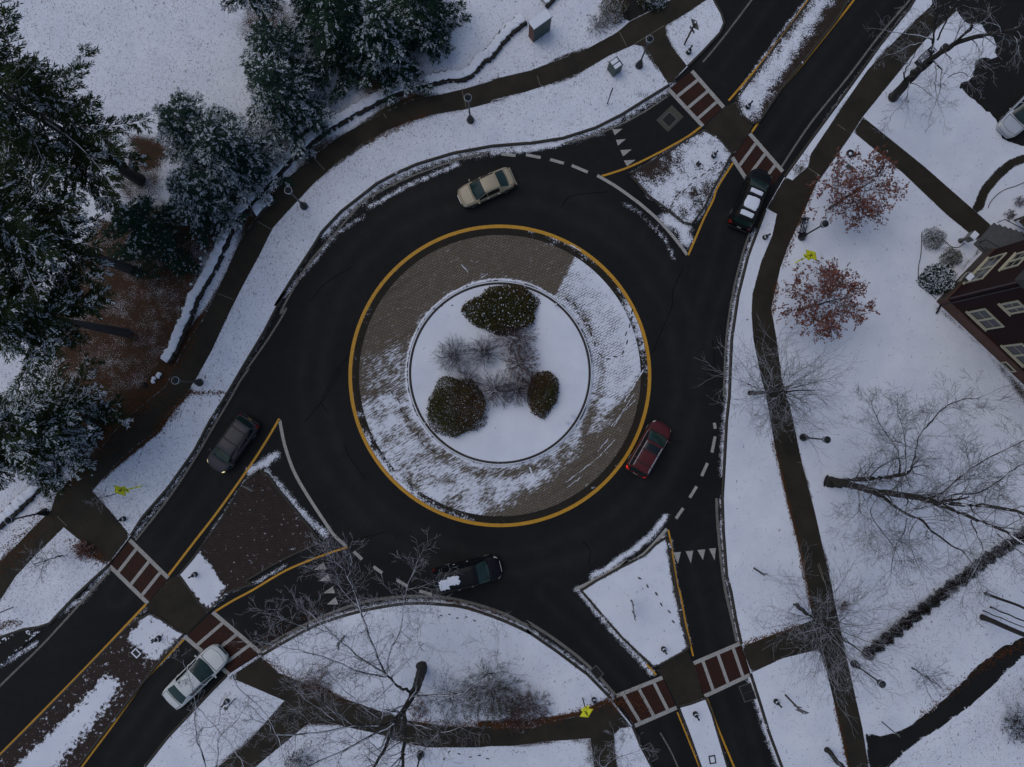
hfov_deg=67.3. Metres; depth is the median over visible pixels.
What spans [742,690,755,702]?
drain grate
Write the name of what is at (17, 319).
pine tree
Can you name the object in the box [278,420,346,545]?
road marking
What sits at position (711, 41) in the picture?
kerb
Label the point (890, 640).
hedge bush
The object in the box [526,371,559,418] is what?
evergreen shrub
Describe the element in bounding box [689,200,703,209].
chevron sign
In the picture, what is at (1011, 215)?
twiggy shrub
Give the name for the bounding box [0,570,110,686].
road marking
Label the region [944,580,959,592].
hedge bush
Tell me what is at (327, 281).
crack seal
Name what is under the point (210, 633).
road marking
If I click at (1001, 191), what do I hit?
garden edging
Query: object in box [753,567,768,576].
road sign
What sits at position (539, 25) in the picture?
utility kiosk
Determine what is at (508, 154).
road marking
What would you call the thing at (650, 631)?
traffic island
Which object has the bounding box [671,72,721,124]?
crosswalk
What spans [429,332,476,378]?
twiggy shrub
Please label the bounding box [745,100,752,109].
bollard
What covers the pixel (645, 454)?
suv car
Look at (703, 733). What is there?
median
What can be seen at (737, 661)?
road marking
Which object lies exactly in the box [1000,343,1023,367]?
window
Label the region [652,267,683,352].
crack seal
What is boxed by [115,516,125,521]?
bollard
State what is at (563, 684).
snowy lawn
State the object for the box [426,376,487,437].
evergreen shrub
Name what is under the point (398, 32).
conifer tree
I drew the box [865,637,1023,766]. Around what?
path
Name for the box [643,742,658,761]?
drain grate
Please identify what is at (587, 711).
pedestrian crossing sign
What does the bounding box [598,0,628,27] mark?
evergreen shrub
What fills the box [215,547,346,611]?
road marking
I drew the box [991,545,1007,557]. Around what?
hedge bush
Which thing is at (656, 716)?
road marking
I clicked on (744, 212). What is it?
suv car
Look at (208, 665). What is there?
sedan car
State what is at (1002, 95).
driveway
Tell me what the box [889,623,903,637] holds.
hedge bush
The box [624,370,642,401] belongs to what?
snow streak
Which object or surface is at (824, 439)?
street lamp
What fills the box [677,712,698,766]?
road marking
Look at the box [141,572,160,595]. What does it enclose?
road marking
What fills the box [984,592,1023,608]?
bare tree
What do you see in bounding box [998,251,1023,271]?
window
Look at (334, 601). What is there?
yield marking
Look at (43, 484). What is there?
pine tree
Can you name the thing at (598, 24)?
twiggy shrub
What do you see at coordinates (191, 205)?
conifer tree
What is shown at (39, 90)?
pine tree
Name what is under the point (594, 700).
bollard
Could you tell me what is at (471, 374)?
twiggy shrub
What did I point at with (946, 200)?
path
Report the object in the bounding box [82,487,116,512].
bare tree
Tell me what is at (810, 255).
pedestrian crossing sign
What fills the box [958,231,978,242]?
pedestal box
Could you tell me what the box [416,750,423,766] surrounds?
street lamp
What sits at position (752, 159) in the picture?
crosswalk
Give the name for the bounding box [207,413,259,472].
suv car
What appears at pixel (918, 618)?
hedge bush
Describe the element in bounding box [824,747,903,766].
bare tree
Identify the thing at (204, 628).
crosswalk
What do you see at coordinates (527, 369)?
twiggy shrub
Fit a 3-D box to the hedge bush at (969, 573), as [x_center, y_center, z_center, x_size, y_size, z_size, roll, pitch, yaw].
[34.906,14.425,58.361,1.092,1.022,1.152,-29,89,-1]
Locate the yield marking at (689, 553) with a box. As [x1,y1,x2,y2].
[686,551,692,561]
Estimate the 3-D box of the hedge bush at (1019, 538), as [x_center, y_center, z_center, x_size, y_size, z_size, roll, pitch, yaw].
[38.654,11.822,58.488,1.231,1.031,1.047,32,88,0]
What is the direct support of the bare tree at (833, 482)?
on the snowy lawn at (908, 337)
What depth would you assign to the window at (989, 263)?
56.65 m
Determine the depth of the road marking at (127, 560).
58.29 m
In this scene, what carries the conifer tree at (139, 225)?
on the snowy lawn at (150, 54)
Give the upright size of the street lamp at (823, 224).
4.740 m
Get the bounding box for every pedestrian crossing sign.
[115,485,141,495]
[580,698,592,716]
[795,250,816,262]
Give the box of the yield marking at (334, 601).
[328,597,337,603]
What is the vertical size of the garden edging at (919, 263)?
0.053 m
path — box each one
[146,575,206,634]
[657,651,702,704]
[704,102,751,152]
[854,117,990,239]
[972,154,1023,212]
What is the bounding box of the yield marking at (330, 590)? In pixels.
[324,586,334,592]
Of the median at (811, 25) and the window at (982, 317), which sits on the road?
the median at (811, 25)
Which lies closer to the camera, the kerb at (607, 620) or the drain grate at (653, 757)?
the drain grate at (653, 757)
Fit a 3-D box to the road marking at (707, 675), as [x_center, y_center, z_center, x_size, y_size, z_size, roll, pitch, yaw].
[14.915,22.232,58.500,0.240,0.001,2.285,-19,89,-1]
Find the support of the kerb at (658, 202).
on the road
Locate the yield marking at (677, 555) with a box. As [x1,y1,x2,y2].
[674,552,680,562]
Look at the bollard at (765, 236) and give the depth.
59.03 m
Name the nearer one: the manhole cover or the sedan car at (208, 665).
the sedan car at (208, 665)
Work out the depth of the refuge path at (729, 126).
59.78 m
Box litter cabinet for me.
[607,56,622,76]
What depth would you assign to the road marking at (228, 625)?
58.22 m
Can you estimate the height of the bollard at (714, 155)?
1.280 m
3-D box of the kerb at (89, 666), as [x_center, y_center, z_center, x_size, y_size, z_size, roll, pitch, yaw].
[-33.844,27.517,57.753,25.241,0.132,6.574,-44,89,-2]
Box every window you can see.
[962,252,1006,284]
[965,308,1004,331]
[997,300,1023,315]
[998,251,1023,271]
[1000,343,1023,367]
[1000,362,1016,371]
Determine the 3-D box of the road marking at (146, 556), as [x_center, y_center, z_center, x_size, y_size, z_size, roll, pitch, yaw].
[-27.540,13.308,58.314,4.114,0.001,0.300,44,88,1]
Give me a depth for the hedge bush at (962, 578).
58.38 m
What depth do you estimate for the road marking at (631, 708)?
58.36 m
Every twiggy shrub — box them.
[71,539,93,560]
[283,750,310,766]
[301,661,331,699]
[407,696,431,720]
[423,674,480,730]
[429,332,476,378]
[453,369,480,392]
[458,659,528,728]
[467,329,505,368]
[473,368,512,409]
[492,314,538,359]
[498,338,540,381]
[498,374,531,407]
[498,690,541,735]
[512,681,554,732]
[517,370,543,397]
[586,12,610,35]
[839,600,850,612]
[1000,701,1023,745]
[1003,209,1017,220]
[1014,195,1023,205]
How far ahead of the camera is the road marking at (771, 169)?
59.75 m
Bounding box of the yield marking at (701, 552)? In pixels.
[698,549,704,558]
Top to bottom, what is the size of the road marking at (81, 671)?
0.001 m
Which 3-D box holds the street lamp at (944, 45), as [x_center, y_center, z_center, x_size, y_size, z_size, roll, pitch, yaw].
[31.342,-24.291,57.626,0.600,4.740,0.585,0,88,-1]
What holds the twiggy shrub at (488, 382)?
on the roundabout island at (511, 432)
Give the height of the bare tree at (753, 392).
12.348 m
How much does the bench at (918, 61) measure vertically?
0.860 m
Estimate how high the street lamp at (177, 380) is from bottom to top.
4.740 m
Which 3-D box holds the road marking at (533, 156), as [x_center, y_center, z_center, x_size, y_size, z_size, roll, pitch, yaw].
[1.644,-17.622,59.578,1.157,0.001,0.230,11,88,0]
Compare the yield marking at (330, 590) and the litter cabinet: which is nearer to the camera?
the yield marking at (330, 590)
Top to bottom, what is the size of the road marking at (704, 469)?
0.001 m
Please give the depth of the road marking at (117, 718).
57.93 m
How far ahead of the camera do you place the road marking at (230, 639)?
58.19 m
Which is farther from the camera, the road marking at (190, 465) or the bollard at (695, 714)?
the road marking at (190, 465)
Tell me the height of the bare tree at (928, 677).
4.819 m
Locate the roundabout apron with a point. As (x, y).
(417, 293)
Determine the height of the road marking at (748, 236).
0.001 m
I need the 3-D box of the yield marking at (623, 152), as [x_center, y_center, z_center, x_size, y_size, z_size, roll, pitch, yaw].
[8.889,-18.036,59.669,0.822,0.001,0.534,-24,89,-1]
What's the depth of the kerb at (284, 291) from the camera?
59.12 m
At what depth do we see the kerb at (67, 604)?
58.01 m
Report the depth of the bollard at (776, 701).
57.92 m
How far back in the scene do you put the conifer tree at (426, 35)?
56.97 m
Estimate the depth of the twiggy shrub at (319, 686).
57.60 m
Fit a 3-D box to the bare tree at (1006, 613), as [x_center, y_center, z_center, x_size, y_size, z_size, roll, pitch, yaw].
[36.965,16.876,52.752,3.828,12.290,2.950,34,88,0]
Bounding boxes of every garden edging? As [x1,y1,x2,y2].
[918,234,935,298]
[988,182,1023,207]
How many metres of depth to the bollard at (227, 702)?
57.57 m
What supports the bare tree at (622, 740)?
on the snowy lawn at (563, 684)
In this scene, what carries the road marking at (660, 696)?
on the road
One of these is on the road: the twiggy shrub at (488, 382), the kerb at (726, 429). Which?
the kerb at (726, 429)
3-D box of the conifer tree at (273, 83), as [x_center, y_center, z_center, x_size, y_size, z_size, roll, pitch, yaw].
[-16.276,-20.100,55.242,6.562,9.066,7.407,-28,89,-1]
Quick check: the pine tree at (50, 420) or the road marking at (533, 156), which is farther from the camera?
the road marking at (533, 156)
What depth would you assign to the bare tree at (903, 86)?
51.68 m
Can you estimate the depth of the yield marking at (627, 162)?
59.65 m
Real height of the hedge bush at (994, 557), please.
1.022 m
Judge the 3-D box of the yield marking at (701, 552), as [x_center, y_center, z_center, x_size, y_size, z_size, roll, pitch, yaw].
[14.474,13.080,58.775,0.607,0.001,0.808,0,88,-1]
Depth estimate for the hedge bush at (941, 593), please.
58.32 m
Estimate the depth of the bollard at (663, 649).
57.98 m
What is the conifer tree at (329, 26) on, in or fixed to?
on the snowy lawn at (150, 54)
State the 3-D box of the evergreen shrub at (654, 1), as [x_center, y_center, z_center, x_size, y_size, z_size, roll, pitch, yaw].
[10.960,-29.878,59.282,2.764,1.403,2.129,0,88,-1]
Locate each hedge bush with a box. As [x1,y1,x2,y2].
[861,646,877,660]
[871,639,885,652]
[880,632,894,645]
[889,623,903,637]
[898,617,913,630]
[907,607,922,623]
[917,602,932,615]
[925,594,940,607]
[935,587,951,600]
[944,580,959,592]
[954,573,969,586]
[963,566,978,578]
[972,559,987,571]
[981,551,996,564]
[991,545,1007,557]
[1001,539,1016,552]
[1011,533,1023,545]
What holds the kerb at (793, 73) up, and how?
on the road
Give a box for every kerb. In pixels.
[0,565,108,638]
[0,612,184,766]
[130,84,669,535]
[143,674,227,766]
[178,470,320,611]
[260,602,610,698]
[409,282,590,463]
[580,536,690,666]
[628,129,732,224]
[631,725,652,766]
[678,697,728,766]
[687,0,725,67]
[721,209,766,644]
[734,0,849,124]
[749,673,782,766]
[783,0,915,177]
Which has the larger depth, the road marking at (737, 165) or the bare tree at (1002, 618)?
the road marking at (737, 165)
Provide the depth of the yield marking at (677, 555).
58.75 m
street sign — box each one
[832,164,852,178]
[881,721,900,737]
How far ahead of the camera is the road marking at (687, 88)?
59.88 m
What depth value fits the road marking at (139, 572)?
58.27 m
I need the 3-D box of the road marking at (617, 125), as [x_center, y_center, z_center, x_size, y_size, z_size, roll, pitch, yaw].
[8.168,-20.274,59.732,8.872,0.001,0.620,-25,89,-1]
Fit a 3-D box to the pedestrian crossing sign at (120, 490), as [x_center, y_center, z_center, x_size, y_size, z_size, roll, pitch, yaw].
[-28.099,7.716,56.462,1.131,3.814,0.259,45,88,1]
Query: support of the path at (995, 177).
on the snowy lawn at (908, 337)
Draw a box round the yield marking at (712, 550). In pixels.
[709,548,715,559]
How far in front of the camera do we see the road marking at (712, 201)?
59.61 m
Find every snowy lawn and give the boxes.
[0,0,722,635]
[147,605,649,766]
[724,0,1023,766]
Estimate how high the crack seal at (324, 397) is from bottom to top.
0.001 m
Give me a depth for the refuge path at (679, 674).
58.43 m
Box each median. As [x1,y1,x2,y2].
[0,615,181,766]
[680,699,725,766]
[737,0,846,121]
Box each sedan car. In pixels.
[162,644,228,709]
[457,167,516,207]
[996,96,1023,138]
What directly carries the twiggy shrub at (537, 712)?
on the snowy lawn at (563, 684)
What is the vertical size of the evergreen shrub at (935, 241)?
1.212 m
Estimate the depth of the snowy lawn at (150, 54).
59.31 m
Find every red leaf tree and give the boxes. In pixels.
[775,255,879,343]
[804,143,909,233]
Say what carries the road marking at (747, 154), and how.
on the road
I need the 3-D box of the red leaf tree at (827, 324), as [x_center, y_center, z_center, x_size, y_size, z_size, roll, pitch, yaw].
[22.451,-6.136,55.883,6.582,7.676,6.666,0,88,-1]
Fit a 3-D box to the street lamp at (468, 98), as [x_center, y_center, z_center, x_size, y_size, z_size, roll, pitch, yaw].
[-3.186,-20.437,57.133,0.600,4.740,0.585,0,88,-1]
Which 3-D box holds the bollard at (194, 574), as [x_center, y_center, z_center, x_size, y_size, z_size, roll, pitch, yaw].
[-23.973,14.424,57.558,0.400,1.280,0.410,-19,89,-1]
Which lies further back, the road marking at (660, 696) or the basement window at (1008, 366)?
the basement window at (1008, 366)
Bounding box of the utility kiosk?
[528,9,552,41]
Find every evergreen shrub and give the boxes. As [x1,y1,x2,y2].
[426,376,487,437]
[460,284,540,336]
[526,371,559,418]
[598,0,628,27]
[637,0,667,11]
[916,262,956,294]
[922,226,947,250]
[939,246,962,267]
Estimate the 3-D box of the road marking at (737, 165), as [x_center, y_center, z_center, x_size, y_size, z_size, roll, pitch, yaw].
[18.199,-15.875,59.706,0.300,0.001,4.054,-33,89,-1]
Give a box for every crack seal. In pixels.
[304,368,341,422]
[310,267,351,300]
[322,354,349,397]
[562,192,602,205]
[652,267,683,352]
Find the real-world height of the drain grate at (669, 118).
0.034 m
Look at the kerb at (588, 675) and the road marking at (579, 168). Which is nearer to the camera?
the kerb at (588, 675)
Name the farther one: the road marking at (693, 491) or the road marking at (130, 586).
the road marking at (693, 491)
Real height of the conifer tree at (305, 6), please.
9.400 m
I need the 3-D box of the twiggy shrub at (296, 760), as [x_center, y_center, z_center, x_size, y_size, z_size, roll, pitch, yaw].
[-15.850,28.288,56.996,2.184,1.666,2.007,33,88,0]
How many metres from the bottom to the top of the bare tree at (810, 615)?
12.270 m
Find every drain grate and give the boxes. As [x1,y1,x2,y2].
[590,665,603,679]
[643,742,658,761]
[656,105,682,131]
[739,682,752,694]
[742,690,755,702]
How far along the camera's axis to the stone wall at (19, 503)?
57.84 m
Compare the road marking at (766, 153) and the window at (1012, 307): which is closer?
the window at (1012, 307)
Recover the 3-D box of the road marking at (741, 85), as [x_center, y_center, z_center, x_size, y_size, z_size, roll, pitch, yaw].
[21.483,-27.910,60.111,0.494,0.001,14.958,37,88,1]
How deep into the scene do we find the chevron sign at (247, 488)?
55.84 m
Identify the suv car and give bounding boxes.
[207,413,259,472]
[626,420,670,478]
[728,168,772,232]
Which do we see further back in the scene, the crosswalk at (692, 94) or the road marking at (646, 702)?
the crosswalk at (692, 94)
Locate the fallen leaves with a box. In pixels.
[0,89,1022,766]
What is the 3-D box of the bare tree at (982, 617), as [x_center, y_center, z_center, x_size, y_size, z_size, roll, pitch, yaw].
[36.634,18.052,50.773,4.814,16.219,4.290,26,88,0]
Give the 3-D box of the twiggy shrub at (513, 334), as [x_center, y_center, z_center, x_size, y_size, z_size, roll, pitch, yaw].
[0.137,-3.592,58.057,3.974,1.807,3.718,0,88,-1]
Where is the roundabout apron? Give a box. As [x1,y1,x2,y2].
[359,235,640,515]
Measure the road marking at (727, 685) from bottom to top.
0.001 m
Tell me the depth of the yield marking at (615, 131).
59.71 m
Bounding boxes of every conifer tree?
[101,193,202,280]
[151,87,255,198]
[164,159,248,249]
[181,106,296,211]
[218,0,286,28]
[239,18,331,119]
[243,52,337,163]
[288,0,361,34]
[302,0,403,105]
[339,0,434,107]
[387,0,471,65]
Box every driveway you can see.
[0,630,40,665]
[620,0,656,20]
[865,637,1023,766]
[932,0,1023,145]
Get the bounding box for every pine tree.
[0,0,155,217]
[0,145,142,312]
[0,242,131,402]
[0,346,133,484]
[0,407,75,502]
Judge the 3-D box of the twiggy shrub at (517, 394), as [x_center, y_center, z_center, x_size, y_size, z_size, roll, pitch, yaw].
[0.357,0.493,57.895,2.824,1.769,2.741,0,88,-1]
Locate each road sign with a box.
[684,18,698,44]
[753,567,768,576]
[785,694,808,714]
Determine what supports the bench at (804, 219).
on the snowy lawn at (908, 337)
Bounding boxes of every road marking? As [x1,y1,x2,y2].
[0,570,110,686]
[0,604,146,754]
[81,638,184,766]
[108,565,148,603]
[117,549,136,572]
[128,539,168,578]
[130,561,149,584]
[135,368,248,539]
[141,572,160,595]
[168,418,279,575]
[184,636,229,674]
[196,622,222,645]
[212,611,260,653]
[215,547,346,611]
[220,634,236,646]
[226,645,249,663]
[246,153,485,369]
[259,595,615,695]
[261,635,286,651]
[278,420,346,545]
[348,225,650,526]
[373,565,382,573]
[396,580,406,587]
[419,590,431,595]
[501,153,515,156]
[526,153,540,158]
[550,158,563,164]
[564,96,666,143]
[571,164,587,172]
[574,528,667,590]
[597,174,687,254]
[602,127,700,176]
[616,676,662,697]
[623,695,640,721]
[634,706,676,726]
[638,689,654,715]
[653,682,668,709]
[660,732,678,766]
[667,88,703,126]
[667,530,693,655]
[675,508,683,518]
[677,79,697,96]
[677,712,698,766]
[687,91,707,107]
[687,162,733,254]
[689,486,697,497]
[691,70,724,107]
[693,642,739,664]
[698,101,716,118]
[701,463,707,475]
[702,0,751,61]
[702,661,714,689]
[704,673,749,696]
[707,698,734,766]
[711,436,715,452]
[715,498,737,641]
[717,654,728,683]
[723,233,749,396]
[728,0,807,100]
[731,156,745,178]
[732,648,743,676]
[739,143,756,165]
[748,133,783,172]
[751,0,854,131]
[752,153,765,168]
[768,165,775,173]
[781,0,909,166]
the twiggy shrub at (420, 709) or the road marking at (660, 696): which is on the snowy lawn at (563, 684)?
the twiggy shrub at (420, 709)
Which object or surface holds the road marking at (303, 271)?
on the road
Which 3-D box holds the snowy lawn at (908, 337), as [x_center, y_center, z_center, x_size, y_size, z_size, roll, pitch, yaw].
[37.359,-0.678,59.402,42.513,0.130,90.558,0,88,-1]
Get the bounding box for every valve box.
[131,648,140,658]
[708,755,715,763]
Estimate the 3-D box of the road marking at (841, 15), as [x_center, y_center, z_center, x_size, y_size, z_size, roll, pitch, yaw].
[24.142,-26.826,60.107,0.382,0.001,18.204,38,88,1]
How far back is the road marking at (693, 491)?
58.91 m
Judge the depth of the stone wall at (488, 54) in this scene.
58.94 m
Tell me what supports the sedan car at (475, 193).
on the road
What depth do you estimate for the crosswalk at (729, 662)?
58.53 m
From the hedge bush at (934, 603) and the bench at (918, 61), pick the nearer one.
the hedge bush at (934, 603)
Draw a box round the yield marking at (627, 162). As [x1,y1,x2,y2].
[624,160,634,165]
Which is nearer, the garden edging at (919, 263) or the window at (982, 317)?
the window at (982, 317)
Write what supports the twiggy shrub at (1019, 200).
on the snowy lawn at (908, 337)
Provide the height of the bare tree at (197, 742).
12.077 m
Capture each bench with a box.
[797,215,809,233]
[914,46,936,65]
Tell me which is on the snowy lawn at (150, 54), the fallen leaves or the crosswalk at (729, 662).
the fallen leaves
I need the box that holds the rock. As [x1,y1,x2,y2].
[156,372,162,378]
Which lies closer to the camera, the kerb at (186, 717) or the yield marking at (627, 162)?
the kerb at (186, 717)
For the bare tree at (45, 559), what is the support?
on the snowy lawn at (150, 54)
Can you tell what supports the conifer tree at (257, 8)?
on the snowy lawn at (150, 54)
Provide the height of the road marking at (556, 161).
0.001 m
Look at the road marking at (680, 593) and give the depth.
58.66 m
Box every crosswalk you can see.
[111,542,166,600]
[187,613,257,673]
[618,680,675,723]
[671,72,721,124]
[694,645,749,693]
[733,135,780,188]
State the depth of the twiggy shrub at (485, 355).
58.07 m
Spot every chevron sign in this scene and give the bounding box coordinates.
[242,485,259,490]
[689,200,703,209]
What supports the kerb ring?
on the roundabout apron
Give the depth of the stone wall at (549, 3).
59.49 m
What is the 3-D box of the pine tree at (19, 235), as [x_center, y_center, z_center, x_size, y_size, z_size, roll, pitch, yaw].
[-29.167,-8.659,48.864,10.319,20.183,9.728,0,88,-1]
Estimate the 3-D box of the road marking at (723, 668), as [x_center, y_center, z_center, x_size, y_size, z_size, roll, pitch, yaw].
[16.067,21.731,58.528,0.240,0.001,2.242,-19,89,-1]
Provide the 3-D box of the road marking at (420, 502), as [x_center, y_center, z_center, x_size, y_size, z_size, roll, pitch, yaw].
[-0.906,-0.658,59.032,23.245,0.001,23.245,0,88,-1]
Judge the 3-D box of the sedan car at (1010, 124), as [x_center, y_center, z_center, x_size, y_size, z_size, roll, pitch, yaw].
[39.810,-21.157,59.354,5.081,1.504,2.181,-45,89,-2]
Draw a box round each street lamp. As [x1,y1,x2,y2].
[4,508,48,523]
[171,377,203,385]
[284,186,307,209]
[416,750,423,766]
[464,94,473,123]
[635,35,652,69]
[798,220,828,240]
[799,434,830,443]
[850,660,885,687]
[910,43,948,72]
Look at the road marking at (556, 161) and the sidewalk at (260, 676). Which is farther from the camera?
the road marking at (556, 161)
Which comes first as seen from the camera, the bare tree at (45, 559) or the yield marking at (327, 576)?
the bare tree at (45, 559)
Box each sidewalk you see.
[0,0,705,599]
[218,655,629,766]
[742,5,956,766]
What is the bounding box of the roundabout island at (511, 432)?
[407,281,591,464]
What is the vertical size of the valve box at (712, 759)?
0.026 m
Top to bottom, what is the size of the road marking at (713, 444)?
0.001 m
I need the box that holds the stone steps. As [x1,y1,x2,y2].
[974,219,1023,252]
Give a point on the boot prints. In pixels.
(601, 355)
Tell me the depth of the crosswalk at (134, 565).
58.28 m
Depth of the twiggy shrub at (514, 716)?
57.39 m
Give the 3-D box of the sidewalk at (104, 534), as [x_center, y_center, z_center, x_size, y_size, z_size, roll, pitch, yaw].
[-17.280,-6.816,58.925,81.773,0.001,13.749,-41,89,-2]
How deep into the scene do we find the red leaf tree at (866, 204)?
55.40 m
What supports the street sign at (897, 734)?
on the snowy lawn at (908, 337)
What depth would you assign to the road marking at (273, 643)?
58.22 m
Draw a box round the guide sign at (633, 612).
[630,599,635,620]
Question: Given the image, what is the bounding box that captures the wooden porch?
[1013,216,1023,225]
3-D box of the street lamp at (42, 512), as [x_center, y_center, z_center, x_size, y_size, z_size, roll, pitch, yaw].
[-35.310,9.653,55.861,0.600,4.740,0.585,0,88,-1]
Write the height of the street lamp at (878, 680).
4.740 m
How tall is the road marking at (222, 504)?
0.001 m
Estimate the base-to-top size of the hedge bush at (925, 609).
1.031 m
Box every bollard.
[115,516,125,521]
[151,635,160,642]
[188,572,197,578]
[221,698,229,707]
[591,697,596,705]
[661,646,666,654]
[686,45,692,54]
[693,711,699,720]
[711,150,717,157]
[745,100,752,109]
[762,233,770,239]
[773,699,781,707]
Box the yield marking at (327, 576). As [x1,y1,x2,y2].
[320,574,330,580]
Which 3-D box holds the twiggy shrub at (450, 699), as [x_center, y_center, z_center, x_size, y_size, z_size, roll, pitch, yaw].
[-4.436,23.831,57.331,4.439,1.718,4.250,0,88,-1]
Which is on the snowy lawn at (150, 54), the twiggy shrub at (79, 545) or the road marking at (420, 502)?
the twiggy shrub at (79, 545)
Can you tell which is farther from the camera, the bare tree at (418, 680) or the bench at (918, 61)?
the bench at (918, 61)
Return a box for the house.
[936,240,1023,384]
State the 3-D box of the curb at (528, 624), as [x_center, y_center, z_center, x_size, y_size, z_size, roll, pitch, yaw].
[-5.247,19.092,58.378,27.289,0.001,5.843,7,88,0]
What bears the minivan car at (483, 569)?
on the road
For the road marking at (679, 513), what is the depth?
58.85 m
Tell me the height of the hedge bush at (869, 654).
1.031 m
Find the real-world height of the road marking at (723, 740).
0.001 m
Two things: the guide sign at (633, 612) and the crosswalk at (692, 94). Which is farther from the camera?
the crosswalk at (692, 94)
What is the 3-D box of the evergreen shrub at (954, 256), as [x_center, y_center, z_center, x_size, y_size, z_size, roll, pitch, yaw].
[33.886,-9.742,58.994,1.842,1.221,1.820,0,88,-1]
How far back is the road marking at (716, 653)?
58.56 m
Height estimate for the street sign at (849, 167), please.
3.120 m
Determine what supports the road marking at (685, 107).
on the road
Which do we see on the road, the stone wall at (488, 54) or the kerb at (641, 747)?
the kerb at (641, 747)
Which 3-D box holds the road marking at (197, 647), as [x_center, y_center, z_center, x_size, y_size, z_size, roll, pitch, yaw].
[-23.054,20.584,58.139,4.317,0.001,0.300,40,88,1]
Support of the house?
on the snowy lawn at (908, 337)
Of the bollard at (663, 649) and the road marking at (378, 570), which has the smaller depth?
the bollard at (663, 649)
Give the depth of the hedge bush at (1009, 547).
58.51 m
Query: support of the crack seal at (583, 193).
on the road
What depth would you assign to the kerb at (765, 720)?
58.33 m
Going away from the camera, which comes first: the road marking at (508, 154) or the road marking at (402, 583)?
the road marking at (402, 583)
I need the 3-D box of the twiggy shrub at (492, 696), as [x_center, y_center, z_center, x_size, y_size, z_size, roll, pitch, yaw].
[-1.361,23.000,56.725,5.486,2.849,5.015,0,88,-1]
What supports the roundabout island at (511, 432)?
on the roundabout apron
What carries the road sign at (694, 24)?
on the snowy lawn at (150, 54)
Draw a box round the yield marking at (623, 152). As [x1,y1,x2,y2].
[620,149,631,155]
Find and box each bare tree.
[15,538,72,582]
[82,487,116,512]
[164,637,290,766]
[221,525,528,766]
[583,718,659,766]
[694,311,866,473]
[752,539,930,731]
[822,364,1023,629]
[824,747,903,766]
[863,0,1023,137]
[911,654,957,700]
[979,614,1023,636]
[982,610,1023,627]
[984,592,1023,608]
[990,606,1023,620]
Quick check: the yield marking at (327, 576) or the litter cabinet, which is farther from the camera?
the litter cabinet
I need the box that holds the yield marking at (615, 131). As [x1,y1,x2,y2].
[612,129,621,134]
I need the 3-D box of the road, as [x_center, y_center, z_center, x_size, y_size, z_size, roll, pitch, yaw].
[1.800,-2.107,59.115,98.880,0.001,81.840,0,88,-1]
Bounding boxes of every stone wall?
[0,425,102,529]
[160,14,526,364]
[543,0,554,8]
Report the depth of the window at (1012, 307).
52.76 m
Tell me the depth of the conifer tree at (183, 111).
53.16 m
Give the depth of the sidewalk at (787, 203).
59.14 m
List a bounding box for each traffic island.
[180,472,318,609]
[583,539,687,664]
[631,131,730,222]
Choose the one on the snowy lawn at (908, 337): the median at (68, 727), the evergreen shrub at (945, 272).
the evergreen shrub at (945, 272)
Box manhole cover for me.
[846,149,853,157]
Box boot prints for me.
[151,161,717,759]
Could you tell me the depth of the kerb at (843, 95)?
59.88 m
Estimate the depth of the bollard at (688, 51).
59.39 m
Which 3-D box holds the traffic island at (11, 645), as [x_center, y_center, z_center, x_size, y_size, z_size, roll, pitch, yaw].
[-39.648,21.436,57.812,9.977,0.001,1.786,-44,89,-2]
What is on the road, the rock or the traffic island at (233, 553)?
the traffic island at (233, 553)
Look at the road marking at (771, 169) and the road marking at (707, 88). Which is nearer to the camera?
the road marking at (771, 169)
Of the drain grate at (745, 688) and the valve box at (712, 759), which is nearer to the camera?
the valve box at (712, 759)
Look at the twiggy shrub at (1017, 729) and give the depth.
57.74 m
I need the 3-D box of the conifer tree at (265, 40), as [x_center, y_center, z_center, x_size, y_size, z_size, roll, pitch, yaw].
[-17.093,-23.929,55.684,6.434,7.749,6.750,-42,89,-2]
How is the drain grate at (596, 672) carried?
on the road
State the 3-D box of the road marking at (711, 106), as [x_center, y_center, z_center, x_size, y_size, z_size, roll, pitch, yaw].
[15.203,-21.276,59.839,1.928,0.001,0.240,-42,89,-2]
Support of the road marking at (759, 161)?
on the road
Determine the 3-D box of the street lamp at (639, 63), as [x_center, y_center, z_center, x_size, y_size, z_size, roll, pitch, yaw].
[9.896,-24.765,57.408,0.600,4.740,0.585,0,88,-1]
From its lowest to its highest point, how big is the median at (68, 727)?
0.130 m
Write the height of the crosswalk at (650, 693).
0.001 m
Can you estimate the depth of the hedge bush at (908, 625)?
58.24 m
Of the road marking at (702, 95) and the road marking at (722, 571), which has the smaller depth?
the road marking at (722, 571)
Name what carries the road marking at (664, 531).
on the road
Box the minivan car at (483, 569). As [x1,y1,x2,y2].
[431,554,501,593]
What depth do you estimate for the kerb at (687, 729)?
58.26 m
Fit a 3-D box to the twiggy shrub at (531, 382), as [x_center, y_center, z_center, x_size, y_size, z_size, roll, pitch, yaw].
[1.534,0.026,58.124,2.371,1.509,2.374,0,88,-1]
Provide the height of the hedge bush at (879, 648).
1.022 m
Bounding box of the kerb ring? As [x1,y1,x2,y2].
[352,228,647,522]
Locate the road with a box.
[0,0,911,766]
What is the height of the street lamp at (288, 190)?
4.740 m

